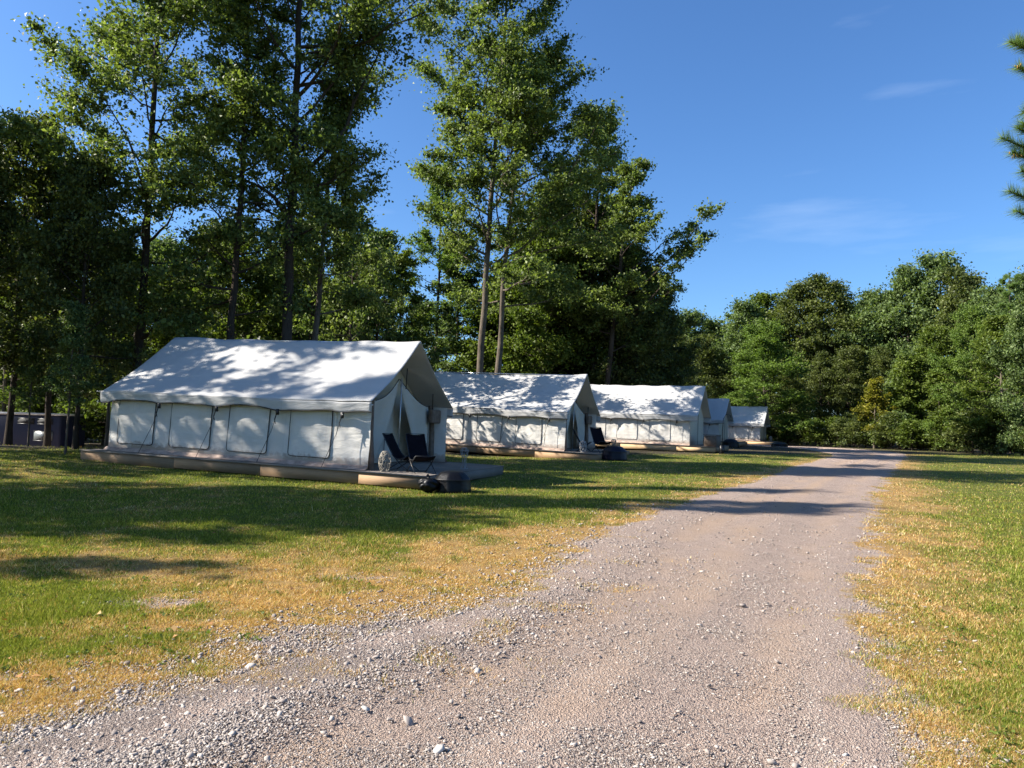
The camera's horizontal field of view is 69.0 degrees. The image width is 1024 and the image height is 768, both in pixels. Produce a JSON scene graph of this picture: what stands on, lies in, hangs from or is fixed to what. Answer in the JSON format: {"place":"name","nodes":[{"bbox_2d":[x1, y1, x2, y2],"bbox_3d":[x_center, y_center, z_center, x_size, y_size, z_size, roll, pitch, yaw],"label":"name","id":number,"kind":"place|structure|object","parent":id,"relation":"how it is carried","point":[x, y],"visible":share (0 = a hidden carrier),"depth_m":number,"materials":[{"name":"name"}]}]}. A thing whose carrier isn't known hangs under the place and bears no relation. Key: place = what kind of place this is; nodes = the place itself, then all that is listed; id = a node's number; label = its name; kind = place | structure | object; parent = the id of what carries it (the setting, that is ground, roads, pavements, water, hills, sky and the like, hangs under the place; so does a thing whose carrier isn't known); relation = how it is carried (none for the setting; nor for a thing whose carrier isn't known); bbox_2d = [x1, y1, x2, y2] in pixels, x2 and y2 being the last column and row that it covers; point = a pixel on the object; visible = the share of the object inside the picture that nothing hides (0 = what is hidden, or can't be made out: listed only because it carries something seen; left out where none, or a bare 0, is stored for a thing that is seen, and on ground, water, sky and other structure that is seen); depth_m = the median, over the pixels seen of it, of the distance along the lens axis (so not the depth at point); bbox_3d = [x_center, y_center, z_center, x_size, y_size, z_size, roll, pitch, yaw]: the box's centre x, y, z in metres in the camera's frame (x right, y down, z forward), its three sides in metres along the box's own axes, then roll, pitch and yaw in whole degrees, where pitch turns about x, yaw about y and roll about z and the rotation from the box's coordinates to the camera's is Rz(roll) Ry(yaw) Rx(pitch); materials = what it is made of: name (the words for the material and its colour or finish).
{"place":"outdoors","nodes":[
{"label":"outdoors","id":0,"kind":"place"},
{"bbox_2d":[0,444,1023,767],"bbox_3d":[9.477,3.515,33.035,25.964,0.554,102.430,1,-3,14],"label":"gravel road","id":1,"kind":"structure","parent":0,"point":[864,470],"depth_m":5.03,"materials":[{"name":"grey gravel"}]},
{"bbox_2d":[0,438,1023,767],"bbox_3d":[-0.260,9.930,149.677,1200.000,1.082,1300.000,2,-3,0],"label":"ground","id":2,"kind":"structure","parent":0,"point":[906,474],"depth_m":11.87,"materials":[{"name":"green plant"}]},
{"bbox_2d":[4,319,55,445],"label":"thin tree","id":3,"kind":"object","parent":2,"relation":"on","point":[26,373],"visible":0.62,"depth_m":24.91,"materials":[{"name":"green plant"}]},
{"bbox_2d":[0,249,62,412],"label":"light green tree","id":4,"kind":"object","parent":2,"relation":"on","point":[4,396],"visible":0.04,"depth_m":36.95,"materials":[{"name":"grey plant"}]},
{"bbox_2d":[0,110,65,371],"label":"leafy tree","id":5,"kind":"object","parent":2,"relation":"on","point":[8,354],"visible":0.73,"depth_m":25.10,"materials":[{"name":"green plant"}]},
{"bbox_2d":[0,412,85,446],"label":"camper trailer","id":6,"kind":"object","parent":2,"relation":"on","point":[37,421],"visible":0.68,"depth_m":33.05,"materials":[{"name":"grey paint"}]},
{"bbox_2d":[0,105,104,444],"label":"leafy tree","id":7,"kind":"object","parent":2,"relation":"on","point":[27,159],"visible":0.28,"depth_m":26.94,"materials":[{"name":"green plant"}]},
{"bbox_2d":[10,281,110,428],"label":"light green tree","id":8,"kind":"object","parent":2,"relation":"on","point":[65,296],"visible":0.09,"depth_m":38.14,"materials":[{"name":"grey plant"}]},
{"bbox_2d":[0,143,140,446],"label":"leafy tree","id":9,"kind":"object","parent":2,"relation":"on","point":[47,431],"visible":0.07,"depth_m":28.78,"materials":[{"name":"green plant"}]},
{"bbox_2d":[40,298,102,453],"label":"thin tree","id":10,"kind":"object","parent":2,"relation":"on","point":[74,324],"visible":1,"depth_m":22.21,"materials":[{"name":"green plant"}]},
{"bbox_2d":[3,144,163,448],"bbox_3d":[-14.101,-2.820,24.423,5.008,10.590,4.333,1,-3,13],"label":"leafy tree","id":11,"kind":"object","parent":2,"relation":"on","point":[78,209],"visible":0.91,"depth_m":24.11,"materials":[{"name":"green plant"}]},
{"bbox_2d":[75,225,144,447],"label":"thin tree","id":12,"kind":"object","parent":2,"relation":"on","point":[109,341],"visible":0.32,"depth_m":27.33,"materials":[{"name":"green plant"}]},
{"bbox_2d":[51,254,204,430],"bbox_3d":[-18.354,-1.337,36.495,7.113,10.436,5.772,4,-4,-39],"label":"light green tree","id":13,"kind":"object","parent":2,"relation":"on","point":[154,343],"visible":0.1,"depth_m":35.59,"materials":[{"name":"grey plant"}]},
{"bbox_2d":[0,0,268,370],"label":"tall tree","id":14,"kind":"object","parent":2,"relation":"on","point":[118,40],"visible":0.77,"depth_m":25.77,"materials":[{"name":"green plant"}]},
{"bbox_2d":[89,225,219,392],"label":"leafy tree","id":15,"kind":"object","parent":2,"relation":"on","point":[156,242],"visible":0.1,"depth_m":41.93,"materials":[{"name":"green plant"}]},
{"bbox_2d":[156,215,269,346],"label":"leafy tree","id":16,"kind":"object","parent":2,"relation":"on","point":[217,313],"visible":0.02,"depth_m":37.54,"materials":[{"name":"green plant"}]},
{"bbox_2d":[134,0,341,339],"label":"tall tree","id":17,"kind":"object","parent":2,"relation":"on","point":[270,234],"visible":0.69,"depth_m":26.38,"materials":[{"name":"green plant"}]},
{"bbox_2d":[182,232,298,340],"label":"light green tree","id":18,"kind":"object","parent":2,"relation":"on","point":[247,307],"visible":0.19,"depth_m":35.85,"materials":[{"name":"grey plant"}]},
{"bbox_2d":[238,250,321,340],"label":"leafy tree","id":19,"kind":"object","parent":2,"relation":"on","point":[299,295],"visible":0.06,"depth_m":39.74,"materials":[{"name":"green plant"}]},
{"bbox_2d":[79,449,503,488],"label":"deck","id":20,"kind":"structure","parent":2,"relation":"on","point":[399,477],"depth_m":19.27,"materials":[{"name":"brown wood"}]},
{"bbox_2d":[97,337,452,469],"bbox_3d":[-6.854,0.394,22.167,8.771,3.523,5.532,2,-3,18],"label":"tent","id":21,"kind":"object","parent":20,"relation":"on","point":[340,404],"depth_m":20.44,"materials":[{"name":"white fabric"}]},
{"bbox_2d":[382,433,418,471],"bbox_3d":[-2.851,1.739,19.048,0.814,0.949,0.557,0,-3,20],"label":"camp chair","id":22,"kind":"object","parent":20,"relation":"on","point":[393,446],"visible":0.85,"depth_m":19.12,"materials":[{"name":"blue fabric"}]},
{"bbox_2d":[405,433,435,473],"bbox_3d":[-2.307,1.740,18.717,0.568,0.969,0.832,3,-4,-28],"label":"camp chair","id":23,"kind":"object","parent":20,"relation":"on","point":[417,448],"visible":0.98,"depth_m":18.89,"materials":[{"name":"blue fabric"}]},
{"bbox_2d":[262,239,337,340],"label":"light green tree","id":24,"kind":"object","parent":2,"relation":"on","point":[320,322],"visible":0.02,"depth_m":41.02,"materials":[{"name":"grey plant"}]},
{"bbox_2d":[239,196,365,340],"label":"leafy tree","id":25,"kind":"object","parent":2,"relation":"on","point":[309,290],"visible":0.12,"depth_m":35.82,"materials":[{"name":"green plant"}]},
{"bbox_2d":[152,0,478,340],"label":"tall tree","id":26,"kind":"object","parent":2,"relation":"on","point":[357,16],"visible":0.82,"depth_m":26.72,"materials":[{"name":"green plant"}]},
{"bbox_2d":[263,40,394,340],"bbox_3d":[-7.180,-5.122,29.363,4.944,16.537,6.139,2,-3,0],"label":"tall tree","id":27,"kind":"object","parent":2,"relation":"on","point":[357,299],"visible":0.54,"depth_m":28.64,"materials":[{"name":"green plant"}]},
{"bbox_2d":[278,205,401,341],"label":"leafy tree","id":28,"kind":"object","parent":2,"relation":"on","point":[370,278],"visible":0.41,"depth_m":33.41,"materials":[{"name":"green plant"}]},
{"bbox_2d":[322,300,367,340],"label":"leafy tree","id":29,"kind":"object","parent":2,"relation":"on","point":[347,323],"visible":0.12,"depth_m":36.31,"materials":[{"name":"green plant"}]},
{"bbox_2d":[319,236,385,340],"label":"thin tree","id":30,"kind":"object","parent":2,"relation":"on","point":[343,282],"visible":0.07,"depth_m":43.74,"materials":[{"name":"green plant"}]},
{"bbox_2d":[337,242,423,340],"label":"leafy tree","id":31,"kind":"object","parent":2,"relation":"on","point":[398,298],"visible":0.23,"depth_m":37.53,"materials":[{"name":"green plant"}]},
{"bbox_2d":[352,222,420,341],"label":"thin tree","id":32,"kind":"object","parent":2,"relation":"on","point":[392,239],"visible":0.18,"depth_m":44.81,"materials":[{"name":"green plant"}]},
{"bbox_2d":[367,248,437,341],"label":"tall tree","id":33,"kind":"object","parent":2,"relation":"on","point":[414,299],"visible":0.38,"depth_m":44.19,"materials":[{"name":"green plant"}]},
{"bbox_2d":[406,297,448,371],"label":"thin tree","id":34,"kind":"object","parent":2,"relation":"on","point":[429,338],"visible":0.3,"depth_m":47.80,"materials":[{"name":"green plant"}]},
{"bbox_2d":[399,162,489,368],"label":"tall tree","id":35,"kind":"object","parent":2,"relation":"on","point":[424,242],"visible":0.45,"depth_m":55.19,"materials":[{"name":"green plant"}]},
{"bbox_2d":[434,470,471,492],"bbox_3d":[-1.390,2.292,17.445,0.912,0.540,0.913,2,-3,0],"label":"covered fire pit","id":36,"kind":"object","parent":2,"relation":"on","point":[452,481],"visible":0.92,"depth_m":17.11,"materials":[{"name":"black plastic"}]},
{"bbox_2d":[420,231,495,371],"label":"thin tree","id":37,"kind":"object","parent":2,"relation":"on","point":[449,340],"visible":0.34,"depth_m":55.26,"materials":[{"name":"green plant"}]},
{"bbox_2d":[439,255,568,373],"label":"light green tree","id":38,"kind":"object","parent":2,"relation":"on","point":[468,359],"visible":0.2,"depth_m":53.40,"materials":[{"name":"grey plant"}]},
{"bbox_2d":[400,0,609,373],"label":"tall tree","id":39,"kind":"object","parent":2,"relation":"on","point":[532,25],"visible":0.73,"depth_m":39.73,"materials":[{"name":"green plant"}]},
{"bbox_2d":[0,455,1023,767],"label":"weeds","id":40,"kind":"object","parent":2,"relation":"on","point":[128,603],"visible":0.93,"depth_m":5.78,"materials":[{"name":"green plant"}]},
{"bbox_2d":[419,36,636,374],"bbox_3d":[0.869,-7.667,40.511,12.039,23.271,11.826,2,-3,0],"label":"tall tree","id":41,"kind":"object","parent":2,"relation":"on","point":[552,201],"visible":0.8,"depth_m":39.44,"materials":[{"name":"green plant"}]},
{"bbox_2d":[446,443,629,459],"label":"deck","id":42,"kind":"structure","parent":2,"relation":"on","point":[570,453],"depth_m":32.40,"materials":[{"name":"brown wood"}]},
{"bbox_2d":[434,371,600,450],"bbox_3d":[-1.069,1.151,36.115,9.570,3.534,5.532,2,-3,22],"label":"tent","id":43,"kind":"object","parent":42,"relation":"on","point":[540,411],"depth_m":33.95,"materials":[{"name":"white fabric"}]},
{"bbox_2d":[476,223,617,384],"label":"light green tree","id":44,"kind":"object","parent":2,"relation":"on","point":[578,344],"visible":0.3,"depth_m":52.13,"materials":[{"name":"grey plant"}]},
{"bbox_2d":[484,177,614,374],"bbox_3d":[2.171,-5.147,53.409,9.321,19.692,8.800,4,-4,-33],"label":"tall tree","id":45,"kind":"object","parent":2,"relation":"on","point":[524,344],"visible":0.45,"depth_m":50.87,"materials":[{"name":"green plant"}]},
{"bbox_2d":[489,211,624,384],"bbox_3d":[3.650,-4.640,55.933,10.994,19.402,10.150,3,-4,-24],"label":"leafy tree","id":46,"kind":"object","parent":2,"relation":"on","point":[561,329],"visible":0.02,"depth_m":53.63,"materials":[{"name":"green plant"}]},
{"bbox_2d":[521,199,645,380],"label":"leafy tree","id":47,"kind":"object","parent":2,"relation":"on","point":[581,213],"visible":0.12,"depth_m":55.64,"materials":[{"name":"green plant"}]},
{"bbox_2d":[511,95,667,383],"bbox_3d":[5.311,-8.271,54.289,11.500,26.231,10.317,2,-3,0],"label":"tall tree","id":48,"kind":"object","parent":2,"relation":"on","point":[616,295],"visible":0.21,"depth_m":53.28,"materials":[{"name":"green plant"}]},
{"bbox_2d":[602,446,627,460],"bbox_3d":[4.375,2.951,31.790,1.136,0.640,1.137,2,-3,0],"label":"covered fire pit","id":49,"kind":"object","parent":2,"relation":"on","point":[614,453],"visible":0.98,"depth_m":31.37,"materials":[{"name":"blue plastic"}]},
{"bbox_2d":[566,216,675,385],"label":"leafy tree","id":50,"kind":"object","parent":2,"relation":"on","point":[619,376],"visible":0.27,"depth_m":52.88,"materials":[{"name":"green plant"}]},
{"bbox_2d":[593,245,693,385],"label":"leafy tree","id":51,"kind":"object","parent":2,"relation":"on","point":[658,340],"visible":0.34,"depth_m":52.93,"materials":[{"name":"green plant"}]},
{"bbox_2d":[555,155,735,384],"bbox_3d":[8.916,-5.595,51.633,12.247,20.734,7.919,2,-3,0],"label":"tall tree","id":52,"kind":"object","parent":2,"relation":"on","point":[632,175],"visible":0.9,"depth_m":51.11,"materials":[{"name":"green plant"}]},
{"bbox_2d":[595,442,728,452],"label":"deck","id":53,"kind":"structure","parent":2,"relation":"on","point":[695,448],"depth_m":41.97,"materials":[{"name":"brown wood"}]},
{"bbox_2d":[590,384,710,445],"bbox_3d":[6.812,1.774,45.834,9.871,3.519,5.533,1,-3,23],"label":"tent","id":54,"kind":"object","parent":53,"relation":"on","point":[672,415],"depth_m":43.47,"materials":[{"name":"white fabric"}]},
{"bbox_2d":[619,262,706,385],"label":"leafy tree","id":55,"kind":"object","parent":2,"relation":"on","point":[683,349],"visible":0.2,"depth_m":56.50,"materials":[{"name":"green plant"}]},
{"bbox_2d":[637,308,700,384],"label":"leafy tree","id":56,"kind":"object","parent":2,"relation":"on","point":[675,341],"visible":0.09,"depth_m":58.39,"materials":[{"name":"green plant"}]},
{"bbox_2d":[669,334,718,398],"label":"leafy tree","id":57,"kind":"object","parent":2,"relation":"on","point":[698,382],"visible":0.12,"depth_m":75.19,"materials":[{"name":"green plant"}]},
{"bbox_2d":[676,305,737,398],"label":"leafy tree","id":58,"kind":"object","parent":2,"relation":"on","point":[701,321],"visible":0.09,"depth_m":97.38,"materials":[{"name":"green plant"}]},
{"bbox_2d":[682,332,739,405],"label":"leafy tree","id":59,"kind":"object","parent":2,"relation":"on","point":[709,356],"visible":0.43,"depth_m":87.14,"materials":[{"name":"green plant"}]},
{"bbox_2d":[697,316,734,391],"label":"leafy tree","id":60,"kind":"object","parent":2,"relation":"on","point":[709,325],"visible":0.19,"depth_m":99.39,"materials":[{"name":"green plant"}]},
{"bbox_2d":[703,441,746,446],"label":"deck","id":61,"kind":"structure","parent":2,"relation":"on","point":[741,444],"depth_m":60.00,"materials":[{"name":"brown wood"}]},
{"bbox_2d":[703,398,733,440],"bbox_3d":[13.653,2.891,62.522,8.821,3.509,5.532,1,-3,24],"label":"tent","id":62,"kind":"object","parent":61,"relation":"on","point":[719,408],"depth_m":59.98,"materials":[{"name":"white fabric"}]},
{"bbox_2d":[710,362,750,406],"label":"leafy tree","id":63,"kind":"object","parent":2,"relation":"on","point":[717,395],"visible":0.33,"depth_m":87.54,"materials":[{"name":"green plant"}]},
{"bbox_2d":[710,295,773,421],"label":"leafy tree","id":64,"kind":"object","parent":2,"relation":"on","point":[745,312],"visible":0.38,"depth_m":93.31,"materials":[{"name":"green plant"}]},
{"bbox_2d":[737,440,781,444],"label":"deck","id":65,"kind":"structure","parent":2,"relation":"on","point":[761,442],"depth_m":73.32,"materials":[{"name":"brown wood"}]},
{"bbox_2d":[728,406,770,440],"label":"tent","id":66,"kind":"object","parent":65,"relation":"on","point":[750,423],"depth_m":74.80,"materials":[{"name":"white fabric"}]},
{"bbox_2d":[720,317,826,442],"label":"feathery tree","id":67,"kind":"object","parent":2,"relation":"on","point":[764,337],"visible":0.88,"depth_m":77.97,"materials":[{"name":"green plant"}]},
{"bbox_2d":[729,290,827,414],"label":"light green tree","id":68,"kind":"object","parent":2,"relation":"on","point":[765,299],"visible":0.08,"depth_m":97.52,"materials":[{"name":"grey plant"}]},
{"bbox_2d":[767,362,819,443],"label":"leafy tree","id":69,"kind":"object","parent":2,"relation":"on","point":[792,384],"visible":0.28,"depth_m":83.39,"materials":[{"name":"green plant"}]},
{"bbox_2d":[761,274,854,443],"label":"leafy tree","id":70,"kind":"object","parent":2,"relation":"on","point":[791,311],"visible":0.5,"depth_m":91.15,"materials":[{"name":"green plant"}]},
{"bbox_2d":[801,417,827,445],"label":"shrub","id":71,"kind":"object","parent":2,"relation":"on","point":[816,428],"visible":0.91,"depth_m":74.55,"materials":[{"name":"green plant"}]},
{"bbox_2d":[794,350,849,444],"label":"leafy tree","id":72,"kind":"object","parent":2,"relation":"on","point":[817,376],"visible":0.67,"depth_m":85.40,"materials":[{"name":"green plant"}]},
{"bbox_2d":[772,272,881,444],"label":"leafy tree","id":73,"kind":"object","parent":2,"relation":"on","point":[839,308],"visible":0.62,"depth_m":88.78,"materials":[{"name":"green plant"}]},
{"bbox_2d":[817,417,856,446],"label":"shrub","id":74,"kind":"object","parent":2,"relation":"on","point":[838,425],"visible":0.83,"depth_m":72.80,"materials":[{"name":"green plant"}]},
{"bbox_2d":[816,344,884,445],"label":"leafy tree","id":75,"kind":"object","parent":2,"relation":"on","point":[845,364],"visible":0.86,"depth_m":83.54,"materials":[{"name":"green plant"}]},
{"bbox_2d":[833,415,871,447],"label":"shrub","id":76,"kind":"object","parent":2,"relation":"on","point":[854,425],"visible":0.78,"depth_m":70.90,"materials":[{"name":"green plant"}]},
{"bbox_2d":[825,282,922,445],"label":"leafy tree","id":77,"kind":"object","parent":2,"relation":"on","point":[870,296],"visible":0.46,"depth_m":85.49,"materials":[{"name":"green plant"}]},
{"bbox_2d":[851,376,897,448],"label":"sapling","id":78,"kind":"object","parent":2,"relation":"on","point":[874,395],"visible":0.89,"depth_m":69.84,"materials":[{"name":"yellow plant"}]},
{"bbox_2d":[850,344,908,413],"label":"leafy tree","id":79,"kind":"object","parent":2,"relation":"on","point":[884,363],"visible":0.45,"depth_m":82.00,"materials":[{"name":"green plant"}]},
{"bbox_2d":[867,411,918,448],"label":"shrub","id":80,"kind":"object","parent":2,"relation":"on","point":[887,418],"visible":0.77,"depth_m":67.50,"materials":[{"name":"green plant"}]},
{"bbox_2d":[857,258,943,412],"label":"leafy tree","id":81,"kind":"object","parent":2,"relation":"on","point":[904,291],"visible":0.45,"depth_m":83.27,"materials":[{"name":"green plant"}]},
{"bbox_2d":[871,347,932,447],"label":"leafy tree","id":82,"kind":"object","parent":2,"relation":"on","point":[906,353],"visible":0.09,"depth_m":71.68,"materials":[{"name":"green plant"}]},
{"bbox_2d":[883,352,927,449],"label":"sapling","id":83,"kind":"object","parent":2,"relation":"on","point":[903,371],"visible":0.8,"depth_m":69.49,"materials":[{"name":"green plant"}]},
{"bbox_2d":[895,418,927,450],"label":"shrub","id":84,"kind":"object","parent":2,"relation":"on","point":[911,426],"visible":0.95,"depth_m":65.08,"materials":[{"name":"green plant"}]},
{"bbox_2d":[887,248,980,413],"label":"leafy tree","id":85,"kind":"object","parent":2,"relation":"on","point":[932,263],"visible":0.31,"depth_m":81.86,"materials":[{"name":"green plant"}]},
{"bbox_2d":[915,414,952,451],"bbox_3d":[36.543,4.415,63.477,3.109,3.834,3.862,2,-3,-13],"label":"shrub","id":86,"kind":"object","parent":2,"relation":"on","point":[940,419],"visible":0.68,"depth_m":63.29,"materials":[{"name":"green plant"}]},
{"bbox_2d":[913,367,959,450],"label":"sapling","id":87,"kind":"object","parent":2,"relation":"on","point":[935,377],"visible":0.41,"depth_m":65.91,"materials":[{"name":"green plant"}]},
{"bbox_2d":[907,322,971,425],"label":"light green tree","id":88,"kind":"object","parent":2,"relation":"on","point":[931,337],"visible":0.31,"depth_m":69.50,"materials":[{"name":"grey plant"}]},
{"bbox_2d":[902,265,995,410],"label":"leafy tree","id":89,"kind":"object","parent":2,"relation":"on","point":[960,284],"visible":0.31,"depth_m":78.30,"materials":[{"name":"green plant"}]},
{"bbox_2d":[934,415,985,452],"bbox_3d":[36.001,4.197,59.160,3.440,3.596,3.801,2,-3,-2],"label":"shrub","id":90,"kind":"object","parent":2,"relation":"on","point":[966,448],"visible":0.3,"depth_m":58.79,"materials":[{"name":"green plant"}]},
{"bbox_2d":[936,408,998,453],"bbox_3d":[36.147,3.954,58.444,3.974,4.155,4.391,5,-4,-43],"label":"shrub","id":91,"kind":"object","parent":2,"relation":"on","point":[971,431],"visible":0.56,"depth_m":58.01,"materials":[{"name":"green plant"}]},
{"bbox_2d":[919,300,1023,452],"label":"feathery tree","id":92,"kind":"object","parent":2,"relation":"on","point":[972,314],"visible":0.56,"depth_m":62.22,"materials":[{"name":"green plant"}]},
{"bbox_2d":[953,282,1007,449],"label":"leafy tree","id":93,"kind":"object","parent":2,"relation":"on","point":[990,290],"visible":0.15,"depth_m":72.49,"materials":[{"name":"green plant"}]},
{"bbox_2d":[941,313,1023,453],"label":"light green tree","id":94,"kind":"object","parent":2,"relation":"on","point":[992,329],"visible":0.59,"depth_m":57.17,"materials":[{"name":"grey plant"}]},
{"bbox_2d":[964,261,1023,410],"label":"leafy tree","id":95,"kind":"object","parent":2,"relation":"on","point":[1020,288],"visible":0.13,"depth_m":66.52,"materials":[{"name":"green plant"}]},
{"bbox_2d":[978,288,1023,454],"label":"leafy tree","id":96,"kind":"object","parent":2,"relation":"on","point":[1014,352],"visible":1,"depth_m":53.36,"materials":[{"name":"green plant"}]},
{"bbox_2d":[984,271,1023,452],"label":"leafy tree","id":97,"kind":"object","parent":2,"relation":"on","point":[1012,285],"visible":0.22,"depth_m":64.52,"materials":[{"name":"green plant"}]},
{"bbox_2d":[993,29,1023,223],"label":"pine tree","id":98,"kind":"object","parent":2,"relation":"on","point":[1018,42],"visible":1,"depth_m":8.79,"materials":[{"name":"green plant"}]},
{"bbox_2d":[0,0,1023,431],"label":"sky","id":99,"kind":"structure","parent":0,"point":[847,139],"materials":[{"name":"blue"}]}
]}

